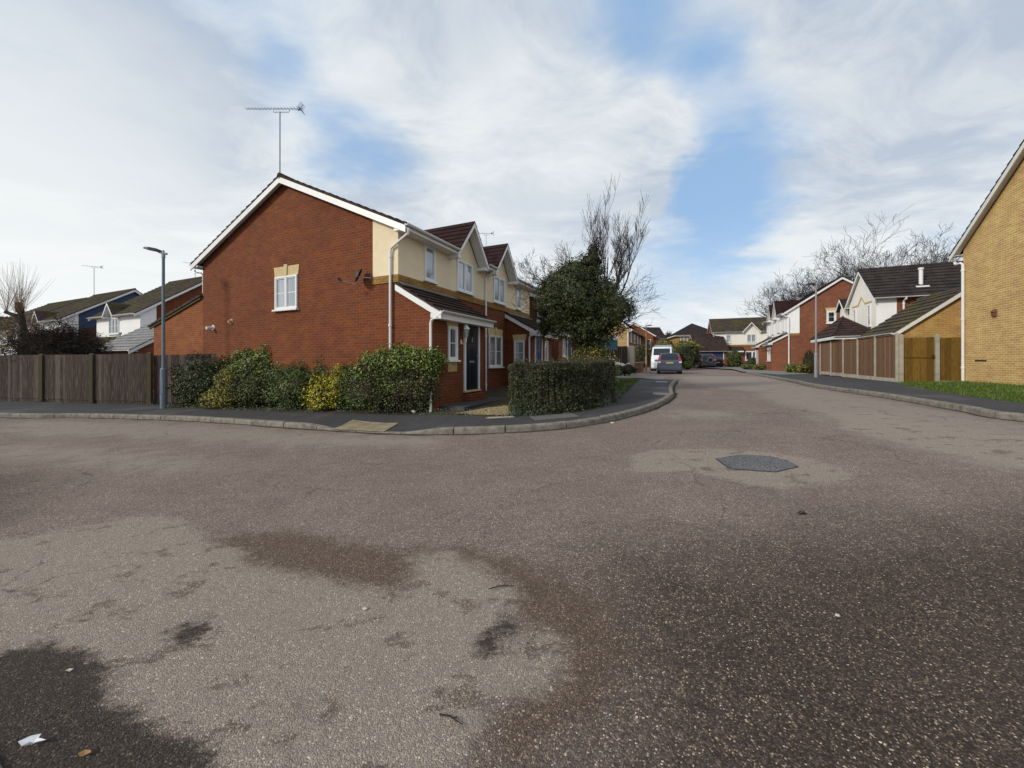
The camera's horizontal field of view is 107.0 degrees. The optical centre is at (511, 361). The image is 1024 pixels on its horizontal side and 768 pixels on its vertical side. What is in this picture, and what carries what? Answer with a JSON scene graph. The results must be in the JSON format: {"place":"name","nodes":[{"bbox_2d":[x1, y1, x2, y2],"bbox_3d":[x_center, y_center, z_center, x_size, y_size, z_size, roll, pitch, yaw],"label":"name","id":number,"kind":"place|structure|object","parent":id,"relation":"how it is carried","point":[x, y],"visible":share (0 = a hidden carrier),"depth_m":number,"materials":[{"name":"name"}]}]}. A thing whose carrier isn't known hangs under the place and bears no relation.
{"place":"outdoors","nodes":[
{"label":"outdoors","id":0,"kind":"place"},
{"bbox_2d":[0,378,639,416],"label":"garden soil","id":1,"kind":"structure","parent":0,"point":[499,392],"depth_m":10.37,"materials":[{"name":"soil"}]},
{"bbox_2d":[0,307,36,349],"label":"bare tree","id":2,"kind":"object","parent":1,"relation":"on","point":[9,331],"visible":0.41,"depth_m":30.86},
{"bbox_2d":[0,297,86,354],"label":"rendered house","id":3,"kind":"structure","parent":1,"relation":"on","point":[52,306],"depth_m":37.03,"materials":[{"name":"grey tile"}]},
{"bbox_2d":[0,261,88,362],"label":"pollarded tree","id":4,"kind":"object","parent":1,"relation":"on","point":[20,315],"visible":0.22,"depth_m":16.41,"materials":[{"name":"brown plant"}]},
{"bbox_2d":[0,312,123,366],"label":"twiggy bush","id":5,"kind":"object","parent":1,"relation":"on","point":[53,342],"visible":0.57,"depth_m":15.96,"materials":[{"name":"brown plant"}]},
{"bbox_2d":[17,288,141,338],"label":"rendered house","id":6,"kind":"structure","parent":1,"relation":"on","point":[86,308],"depth_m":31.21,"materials":[{"name":"grey tile"}]},
{"bbox_2d":[0,352,215,404],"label":"wooden fence","id":7,"kind":"object","parent":1,"relation":"on","point":[91,378],"visible":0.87,"depth_m":14.05,"materials":[{"name":"wood"}]},
{"bbox_2d":[100,324,153,388],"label":"garage","id":8,"kind":"structure","parent":1,"relation":"on","point":[139,340],"depth_m":21.75,"materials":[{"name":"grey brick"}]},
{"bbox_2d":[87,276,202,336],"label":"rendered house","id":9,"kind":"structure","parent":1,"relation":"on","point":[128,316],"depth_m":27.43,"materials":[{"name":"white brick"}]},
{"bbox_2d":[107,318,118,334],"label":"window","id":10,"kind":"structure","parent":9,"relation":"in","point":[113,322],"depth_m":27.30,"materials":[{"name":"white plastic"}]},
{"bbox_2d":[167,350,244,406],"bbox_3d":[-9.825,0.537,12.601,3.048,1.954,1.353,0,0,0],"label":"leafy shrub","id":11,"kind":"object","parent":1,"relation":"on","point":[196,380],"visible":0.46,"depth_m":12.25,"materials":[{"name":"green plant"}]},
{"bbox_2d":[195,364,244,408],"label":"variegated shrub","id":12,"kind":"object","parent":1,"relation":"on","point":[214,400],"visible":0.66,"depth_m":11.58,"materials":[{"name":"green plant"}]},
{"bbox_2d":[220,344,279,396],"bbox_3d":[-7.737,0.278,12.429,4.009,2.323,1.811,0,0,0],"label":"leafy shrub","id":13,"kind":"object","parent":1,"relation":"on","point":[249,362],"visible":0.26,"depth_m":11.97,"materials":[{"name":"green plant"}]},
{"bbox_2d":[219,367,293,408],"bbox_3d":[-7.437,0.802,11.530,2.911,1.332,1.139,0,0,0],"label":"leafy shrub","id":14,"kind":"object","parent":1,"relation":"on","point":[250,390],"visible":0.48,"depth_m":11.38,"materials":[{"name":"green plant"}]},
{"bbox_2d":[260,356,330,410],"bbox_3d":[-6.156,0.592,11.120,2.842,1.634,1.682,0,0,0],"label":"leafy shrub","id":15,"kind":"object","parent":1,"relation":"on","point":[289,384],"visible":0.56,"depth_m":10.76,"materials":[{"name":"green plant"}]},
{"bbox_2d":[7,383,631,416],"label":"weeds","id":16,"kind":"object","parent":1,"relation":"on","point":[503,414],"visible":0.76,"depth_m":10.26,"materials":[{"name":"green plant"}]},
{"bbox_2d":[301,363,347,411],"bbox_3d":[-5.093,0.710,10.417,1.409,1.355,0.919,0,0,0],"label":"variegated shrub","id":17,"kind":"object","parent":1,"relation":"on","point":[323,392],"visible":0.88,"depth_m":10.25,"materials":[{"name":"yellow plant"}]},
{"bbox_2d":[147,172,559,414],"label":"brick house","id":18,"kind":"structure","parent":1,"relation":"on","point":[277,257],"depth_m":11.52,"materials":[{"name":"brick"}]},
{"bbox_2d":[246,102,304,172],"bbox_3d":[-7.326,-6.777,11.684,1.856,2.254,0.260,0,0,4],"label":"tv aerial","id":19,"kind":"object","parent":18,"relation":"attached to","point":[298,108],"visible":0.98,"depth_m":11.66,"materials":[{"name":"metal"}]},
{"bbox_2d":[272,274,298,311],"bbox_3d":[-6.972,-2.110,11.656,1.120,1.080,0.120,0,0,25],"label":"window","id":20,"kind":"structure","parent":18,"relation":"in","point":[285,287],"depth_m":11.66,"materials":[{"name":"white plastic"}]},
{"bbox_2d":[338,269,370,284],"bbox_3d":[-4.207,-2.280,10.126,0.841,0.443,0.360,0,0,-18],"label":"satellite dish","id":21,"kind":"object","parent":18,"relation":"attached to","point":[357,274],"visible":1,"depth_m":10.09,"materials":[{"name":"metal"}]},
{"bbox_2d":[423,244,438,284],"bbox_3d":[-2.372,-2.835,11.042,0.120,1.070,0.620,0,0,25],"label":"window","id":22,"kind":"structure","parent":18,"relation":"in","point":[429,252],"depth_m":11.05,"materials":[{"name":"white plastic"}]},
{"bbox_2d":[447,326,460,361],"bbox_3d":[-1.558,-0.475,10.116,0.120,0.950,0.530,0,0,25],"label":"window","id":23,"kind":"structure","parent":18,"relation":"in","point":[452,330],"depth_m":10.13,"materials":[{"name":"white plastic"}]},
{"bbox_2d":[461,324,469,344],"bbox_3d":[-1.296,-0.754,10.464,0.266,0.592,0.164,0,0,10],"label":"wall lantern","id":24,"kind":"object","parent":18,"relation":"attached to","point":[466,328],"depth_m":10.42,"materials":[{"name":"white plastic"}]},
{"bbox_2d":[456,259,474,295],"bbox_3d":[-1.567,-2.835,12.807,0.120,1.070,1.100,0,0,25],"label":"window","id":25,"kind":"structure","parent":18,"relation":"in","point":[464,269],"depth_m":12.77,"materials":[{"name":"white plastic"}]},
{"bbox_2d":[466,325,478,389],"bbox_3d":[-1.161,-0.121,11.023,0.080,1.859,0.730,0,0,25],"label":"door","id":26,"kind":"structure","parent":18,"relation":"in","point":[472,356],"depth_m":11.05,"materials":[{"name":"wood"}]},
{"bbox_2d":[488,335,503,367],"bbox_3d":[-0.620,-0.390,14.931,0.120,1.280,1.250,0,0,25],"label":"window","id":27,"kind":"structure","parent":18,"relation":"in","point":[495,343],"depth_m":14.90,"materials":[{"name":"white plastic"}]},
{"bbox_2d":[493,276,506,305],"bbox_3d":[-0.488,-2.835,15.173,0.120,1.070,1.100,0,0,25],"label":"window","id":28,"kind":"structure","parent":18,"relation":"in","point":[498,283],"depth_m":15.13,"materials":[{"name":"white plastic"}]},
{"bbox_2d":[515,285,522,310],"bbox_3d":[0.317,-2.835,16.938,0.120,1.070,0.620,0,0,25],"label":"window","id":29,"kind":"structure","parent":18,"relation":"in","point":[518,302],"depth_m":16.97,"materials":[{"name":"white plastic"}]},
{"bbox_2d":[514,340,524,361],"bbox_3d":[0.307,-0.385,15.566,0.480,0.970,0.065,0,0,25],"label":"window","id":30,"kind":"structure","parent":18,"relation":"in","point":[519,346],"depth_m":15.58,"materials":[{"name":"white plastic"}]},
{"bbox_2d":[536,337,540,362],"bbox_3d":[1.126,-0.121,16.036,0.080,1.859,0.730,0,0,25],"label":"door","id":31,"kind":"structure","parent":18,"relation":"in","point":[538,340],"depth_m":16.06,"materials":[{"name":"blue metal"}]},
{"bbox_2d":[544,340,547,360],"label":"window","id":32,"kind":"structure","parent":18,"relation":"in","point":[545,342],"depth_m":16.77,"materials":[{"name":"white plastic"}]},
{"bbox_2d":[332,365,374,410],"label":"leafy shrub","id":33,"kind":"object","parent":1,"relation":"on","point":[348,380],"visible":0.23,"depth_m":10.09,"materials":[{"name":"green plant"}]},
{"bbox_2d":[348,359,443,414],"bbox_3d":[-2.896,0.611,9.504,2.478,1.426,0.972,0,0,0],"label":"leafy shrub","id":34,"kind":"object","parent":1,"relation":"on","point":[409,390],"visible":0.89,"depth_m":9.29,"materials":[{"name":"green plant"}]},
{"bbox_2d":[347,341,448,412],"bbox_3d":[-2.909,0.355,9.674,2.700,1.915,1.272,0,0,0],"label":"leafy shrub","id":35,"kind":"object","parent":1,"relation":"on","point":[425,359],"visible":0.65,"depth_m":9.42,"materials":[{"name":"green plant"}]},
{"bbox_2d":[439,392,502,410],"bbox_3d":[-0.939,1.290,10.652,0.750,0.760,2.700,0,0,25],"label":"doorstep","id":36,"kind":"object","parent":1,"relation":"on","point":[474,400],"visible":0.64,"depth_m":10.34,"materials":[{"name":"concrete"}]},
{"bbox_2d":[455,406,507,414],"bbox_3d":[-0.478,1.169,8.973,1.590,0.079,1.187,0,0,-33],"label":"gravel patch","id":37,"kind":"object","parent":1,"relation":"on","point":[484,412],"visible":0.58,"depth_m":8.99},
{"bbox_2d":[457,405,513,414],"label":"gravel","id":38,"kind":"structure","parent":37,"relation":"on","point":[499,410],"depth_m":8.87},
{"bbox_2d":[529,292,576,360],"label":"brick house","id":39,"kind":"structure","parent":1,"relation":"on","point":[560,352],"depth_m":19.19,"materials":[{"name":"brown brick"}]},
{"bbox_2d":[562,339,566,357],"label":"window","id":40,"kind":"structure","parent":39,"relation":"in","point":[563,340],"depth_m":19.41,"materials":[{"name":"white plastic"}]},
{"bbox_2d":[511,392,611,415],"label":"undergrowth","id":41,"kind":"object","parent":1,"relation":"on","point":[540,413],"visible":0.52,"depth_m":8.29,"materials":[{"name":"green plant"}]},
{"bbox_2d":[507,357,617,414],"bbox_3d":[1.472,0.523,9.447,3.863,1.350,1.735,0,0,-42],"label":"hedge","id":42,"kind":"object","parent":1,"relation":"on","point":[567,383],"visible":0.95,"depth_m":8.45,"materials":[{"name":"green plant"}]},
{"bbox_2d":[501,175,665,359],"bbox_3d":[2.423,-2.503,12.370,5.624,7.390,3.223,0,0,0],"label":"ivy covered tree","id":43,"kind":"object","parent":1,"relation":"on","point":[583,303],"visible":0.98,"depth_m":12.04,"materials":[{"name":"green plant"}]},
{"bbox_2d":[567,344,621,383],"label":"leafy shrub","id":44,"kind":"object","parent":1,"relation":"on","point":[590,355],"visible":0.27,"depth_m":11.52,"materials":[{"name":"green plant"}]},
{"bbox_2d":[602,336,617,348],"bbox_3d":[4.457,-0.179,17.500,0.840,2.050,0.060,0,0,0],"label":"signboard","id":45,"kind":"object","parent":1,"relation":"on","point":[614,345],"visible":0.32,"depth_m":17.49,"materials":[{"name":"teal plastic"}]},
{"bbox_2d":[0,379,672,431],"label":"pavement","id":46,"kind":"structure","parent":0,"point":[639,393],"depth_m":9.78,"materials":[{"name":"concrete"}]},
{"bbox_2d":[143,247,167,408],"bbox_3d":[-11.405,-0.975,12.118,0.666,5.342,0.260,0,0,-8],"label":"street lamp","id":47,"kind":"object","parent":46,"relation":"on","point":[163,386],"visible":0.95,"depth_m":12.11,"materials":[{"name":"metal"}]},
{"bbox_2d":[334,420,397,431],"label":"crossing paving","id":48,"kind":"structure","parent":46,"relation":"on","point":[358,425],"depth_m":8.19,"materials":[{"name":"concrete"}]},
{"bbox_2d":[486,415,514,418],"bbox_3d":[-0.248,1.196,8.120,0.620,0.029,0.220,-2,2,-3],"label":"service cover","id":49,"kind":"object","parent":46,"relation":"on","point":[494,417],"visible":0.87,"depth_m":8.10,"materials":[{"name":"metal"}]},
{"bbox_2d":[530,413,578,419],"bbox_3d":[0.886,1.154,7.927,0.950,0.029,0.420,-2,2,-14],"label":"service cover","id":50,"kind":"object","parent":46,"relation":"on","point":[553,416],"visible":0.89,"depth_m":7.90,"materials":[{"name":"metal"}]},
{"bbox_2d":[0,367,1023,767],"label":"road","id":51,"kind":"structure","parent":0,"point":[676,595],"depth_m":2.38,"materials":[{"name":"asphalt"}]},
{"bbox_2d":[18,734,45,745],"bbox_3d":[-1.906,1.508,1.510,0.085,0.023,0.046,0,0,0],"label":"paper scrap","id":52,"kind":"object","parent":51,"relation":"on","point":[32,739],"visible":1,"depth_m":1.51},
{"bbox_2d":[0,379,676,433],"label":"kerb","id":53,"kind":"structure","parent":51,"relation":"on","point":[539,426],"depth_m":8.42,"materials":[{"name":"concrete"}]},
{"bbox_2d":[0,380,678,435],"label":"gutter grit","id":54,"kind":"object","parent":51,"relation":"on","point":[673,398],"visible":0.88,"depth_m":8.01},
{"bbox_2d":[439,713,462,724],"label":"twig","id":55,"kind":"object","parent":51,"relation":"on","point":[447,715],"visible":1,"depth_m":1.56,"materials":[{"name":"brown plant"}]},
{"bbox_2d":[602,346,634,375],"bbox_3d":[6.572,0.035,25.243,3.455,2.230,0.360,0,0,-17],"label":"dark fence","id":56,"kind":"object","parent":51,"relation":"on","point":[624,354],"visible":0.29,"depth_m":25.51,"materials":[{"name":"wood"}]},
{"bbox_2d":[608,322,643,345],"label":"terraced house","id":57,"kind":"structure","parent":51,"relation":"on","point":[630,337],"depth_m":46.45,"materials":[{"name":"brown brick"}]},
{"bbox_2d":[635,362,643,372],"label":"wall","id":58,"kind":"structure","parent":51,"relation":"on","point":[639,365],"depth_m":32.46,"materials":[{"name":"brown brick"}]},
{"bbox_2d":[631,341,650,369],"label":"shrub","id":59,"kind":"object","parent":51,"relation":"on","point":[640,352],"visible":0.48,"depth_m":38.08,"materials":[{"name":"green plant"}]},
{"bbox_2d":[630,322,659,366],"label":"gabled house","id":60,"kind":"structure","parent":51,"relation":"on","point":[652,338],"depth_m":58.46,"materials":[{"name":"orange brick"}]},
{"bbox_2d":[645,325,651,370],"bbox_3d":[12.962,-1.235,35.922,0.661,4.531,0.260,0,0,20],"label":"street lamp","id":61,"kind":"object","parent":51,"relation":"on","point":[646,349],"visible":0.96,"depth_m":35.96,"materials":[{"name":"grey metal"}]},
{"bbox_2d":[642,327,666,343],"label":"detached house","id":62,"kind":"structure","parent":51,"relation":"on","point":[658,332],"depth_m":69.43,"materials":[{"name":"brown brick"}]},
{"bbox_2d":[649,345,673,370],"bbox_3d":[15.482,-0.393,38.948,2.380,2.644,5.570,0,0,25],"label":"parked van","id":63,"kind":"object","parent":51,"relation":"on","point":[657,350],"visible":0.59,"depth_m":37.44,"materials":[{"name":"white paint"}]},
{"bbox_2d":[657,340,674,350],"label":"shrub","id":64,"kind":"object","parent":51,"relation":"on","point":[664,342],"visible":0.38,"depth_m":51.20,"materials":[{"name":"green plant"}]},
{"bbox_2d":[655,353,681,373],"bbox_3d":[13.058,0.132,31.579,2.180,1.723,4.620,0,0,21],"label":"parked car","id":65,"kind":"object","parent":51,"relation":"on","point":[669,362],"visible":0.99,"depth_m":29.55,"materials":[{"name":"blue metal"}]},
{"bbox_2d":[673,344,696,368],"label":"shrub","id":66,"kind":"object","parent":51,"relation":"on","point":[684,352],"visible":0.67,"depth_m":41.37,"materials":[{"name":"green plant"}]},
{"bbox_2d":[671,339,700,352],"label":"shrub","id":67,"kind":"object","parent":51,"relation":"on","point":[696,346],"visible":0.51,"depth_m":43.77,"materials":[{"name":"green plant"}]},
{"bbox_2d":[667,323,706,343],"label":"hipped house","id":68,"kind":"structure","parent":51,"relation":"on","point":[684,333],"depth_m":62.37,"materials":[{"name":"yellow brick"}]},
{"bbox_2d":[682,360,692,369],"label":"shrub","id":69,"kind":"object","parent":51,"relation":"on","point":[687,365],"visible":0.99,"depth_m":39.74,"materials":[{"name":"green plant"}]},
{"bbox_2d":[689,340,702,367],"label":"shrub","id":70,"kind":"object","parent":51,"relation":"on","point":[696,360],"visible":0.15,"depth_m":45.13,"materials":[{"name":"green plant"}]},
{"bbox_2d":[689,333,729,367],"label":"garage","id":71,"kind":"structure","parent":51,"relation":"on","point":[710,343],"depth_m":51.84,"materials":[{"name":"tile"}]},
{"bbox_2d":[700,352,722,367],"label":"garage door","id":72,"kind":"structure","parent":71,"relation":"in","point":[717,354],"depth_m":50.96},
{"bbox_2d":[725,349,743,366],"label":"shrub","id":73,"kind":"object","parent":51,"relation":"on","point":[734,357],"visible":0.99,"depth_m":48.00,"materials":[{"name":"green plant"}]},
{"bbox_2d":[717,455,796,471],"bbox_3d":[3.033,1.253,4.718,0.823,0.043,0.716,0,0,0],"label":"road patch","id":74,"kind":"object","parent":51,"relation":"on","point":[760,463],"visible":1,"depth_m":4.69,"materials":[{"name":"asphalt"}]},
{"bbox_2d":[716,455,798,471],"bbox_3d":[3.031,1.257,4.717,0.860,0.045,0.748,0,0,0],"label":"road patch seam","id":75,"kind":"object","parent":51,"relation":"on","point":[757,470],"visible":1,"depth_m":4.49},
{"bbox_2d":[732,369,1023,420],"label":"kerb","id":76,"kind":"structure","parent":51,"relation":"on","point":[985,412],"depth_m":8.68,"materials":[{"name":"concrete"}]},
{"bbox_2d":[756,375,1023,421],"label":"gutter grit","id":77,"kind":"object","parent":51,"relation":"on","point":[910,402],"visible":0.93,"depth_m":8.61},
{"bbox_2d":[0,0,1023,333],"label":"sky","id":78,"kind":"structure","parent":0,"point":[753,132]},
{"bbox_2d":[616,375,665,378],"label":"driveway","id":79,"kind":"structure","parent":0,"point":[621,376],"depth_m":21.36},
{"bbox_2d":[573,353,629,375],"bbox_3d":[5.091,0.142,23.204,4.070,1.459,2.080,0,0,-13],"label":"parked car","id":80,"kind":"object","parent":79,"relation":"on","point":[621,367],"visible":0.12,"depth_m":22.66,"materials":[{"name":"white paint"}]},
{"bbox_2d":[618,362,640,375],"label":"shrub","id":81,"kind":"object","parent":79,"relation":"on","point":[626,369],"visible":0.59,"depth_m":22.70,"materials":[{"name":"green plant"}]},
{"bbox_2d":[702,367,806,374],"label":"driveway","id":82,"kind":"structure","parent":0,"point":[759,371],"depth_m":31.76,"materials":[{"name":"concrete"}]},
{"bbox_2d":[693,354,715,367],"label":"parked car","id":83,"kind":"object","parent":82,"relation":"on","point":[708,360],"visible":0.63,"depth_m":46.66,"materials":[{"name":"silver metal"}]},
{"bbox_2d":[715,357,723,366],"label":"parked car","id":84,"kind":"object","parent":82,"relation":"on","point":[720,361],"visible":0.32,"depth_m":47.93,"materials":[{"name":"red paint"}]},
{"bbox_2d":[745,357,755,364],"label":"shrub","id":85,"kind":"object","parent":82,"relation":"on","point":[752,360],"visible":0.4,"depth_m":41.20,"materials":[{"name":"green plant"}]},
{"bbox_2d":[614,372,1023,402],"bbox_3d":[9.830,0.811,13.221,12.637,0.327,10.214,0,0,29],"label":"grass","id":86,"kind":"structure","parent":0,"point":[1016,389],"depth_m":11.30,"materials":[{"name":"plant"}]},
{"bbox_2d":[707,317,766,366],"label":"detached house","id":87,"kind":"structure","parent":86,"relation":"on","point":[742,335],"depth_m":52.41,"materials":[{"name":"paint"}]},
{"bbox_2d":[745,351,754,360],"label":"window","id":88,"kind":"structure","parent":87,"relation":"in","point":[748,354],"depth_m":51.84,"materials":[{"name":"white plastic"}]},
{"bbox_2d":[746,334,755,342],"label":"window","id":89,"kind":"structure","parent":87,"relation":"in","point":[751,338],"depth_m":51.70,"materials":[{"name":"white plastic"}]},
{"bbox_2d":[738,267,823,316],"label":"bare tree","id":90,"kind":"object","parent":86,"relation":"on","point":[762,308],"visible":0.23,"depth_m":65.09,"materials":[{"name":"plant"}]},
{"bbox_2d":[783,363,795,372],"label":"shrub","id":91,"kind":"object","parent":86,"relation":"on","point":[788,368],"visible":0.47,"depth_m":29.27,"materials":[{"name":"green plant"}]},
{"bbox_2d":[789,363,812,372],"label":"shrub","id":92,"kind":"object","parent":86,"relation":"on","point":[801,368],"visible":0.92,"depth_m":28.09,"materials":[{"name":"green plant"}]},
{"bbox_2d":[751,275,853,370],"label":"brick house","id":93,"kind":"structure","parent":86,"relation":"on","point":[790,328],"depth_m":32.73,"materials":[{"name":"brick"}]},
{"bbox_2d":[826,311,835,323],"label":"window","id":94,"kind":"structure","parent":93,"relation":"in","point":[830,317],"depth_m":31.74,"materials":[{"name":"white plastic"}]},
{"bbox_2d":[801,349,813,372],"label":"shrub","id":95,"kind":"object","parent":86,"relation":"on","point":[808,359],"visible":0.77,"depth_m":28.03,"materials":[{"name":"green plant"}]},
{"bbox_2d":[766,261,853,300],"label":"bare tree","id":96,"kind":"object","parent":86,"relation":"on","point":[806,281],"visible":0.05,"depth_m":59.78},
{"bbox_2d":[810,316,871,375],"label":"hipped garage","id":97,"kind":"structure","parent":86,"relation":"on","point":[840,328],"depth_m":22.38,"materials":[{"name":"tile"}]},
{"bbox_2d":[766,226,937,304],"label":"bare tree","id":98,"kind":"object","parent":86,"relation":"on","point":[841,263],"visible":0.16,"depth_m":55.57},
{"bbox_2d":[820,333,898,381],"bbox_3d":[17.865,-0.075,19.984,0.112,2.450,9.735,0,0,25],"label":"panel fence","id":99,"kind":"object","parent":86,"relation":"on","point":[874,358],"visible":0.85,"depth_m":18.53,"materials":[{"name":"wood"}]},
{"bbox_2d":[795,205,962,296],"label":"bare tree","id":100,"kind":"object","parent":86,"relation":"on","point":[923,260],"visible":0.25,"depth_m":54.38,"materials":[{"name":"plant"}]},
{"bbox_2d":[837,243,957,268],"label":"bare tree","id":101,"kind":"object","parent":86,"relation":"on","point":[904,258],"visible":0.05,"depth_m":57.07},
{"bbox_2d":[834,261,962,328],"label":"gabled house","id":102,"kind":"structure","parent":86,"relation":"on","point":[877,296],"depth_m":22.03,"materials":[{"name":"white painted render"},{"name":"black tile"},{"name":"white plastic"}]},
{"bbox_2d":[866,304,870,326],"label":"window","id":103,"kind":"structure","parent":102,"relation":"in","point":[868,307],"depth_m":22.80,"materials":[{"name":"white plastic"}]},
{"bbox_2d":[857,287,960,377],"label":"yellow garage","id":104,"kind":"structure","parent":86,"relation":"on","point":[939,313],"depth_m":15.67,"materials":[{"name":"tile"}]},
{"bbox_2d":[899,334,933,381],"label":"garden gate","id":105,"kind":"structure","parent":86,"relation":"on","point":[916,359],"depth_m":15.36,"materials":[{"name":"wood"}]},
{"bbox_2d":[934,334,960,381],"bbox_3d":[17.508,0.025,14.849,1.360,2.250,0.130,0,0,25],"label":"fence panel","id":106,"kind":"object","parent":86,"relation":"on","point":[947,359],"visible":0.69,"depth_m":14.98,"materials":[{"name":"wood"}]},
{"bbox_2d":[947,140,1023,385],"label":"yellow brick house","id":107,"kind":"structure","parent":86,"relation":"on","point":[989,247],"depth_m":12.60,"materials":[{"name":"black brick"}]},
{"bbox_2d":[751,372,1023,413],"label":"pavement","id":108,"kind":"structure","parent":0,"point":[900,389],"depth_m":11.03,"materials":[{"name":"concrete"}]},
{"bbox_2d":[752,363,765,369],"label":"shrub","id":109,"kind":"object","parent":108,"relation":"on","point":[759,366],"visible":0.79,"depth_m":36.23,"materials":[{"name":"green plant"}]},
{"bbox_2d":[805,283,817,376],"bbox_3d":[16.221,-1.610,20.516,0.661,5.281,0.260,0,0,4],"label":"street lamp","id":110,"kind":"object","parent":108,"relation":"on","point":[815,355],"visible":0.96,"depth_m":20.46,"materials":[{"name":"grey metal"}]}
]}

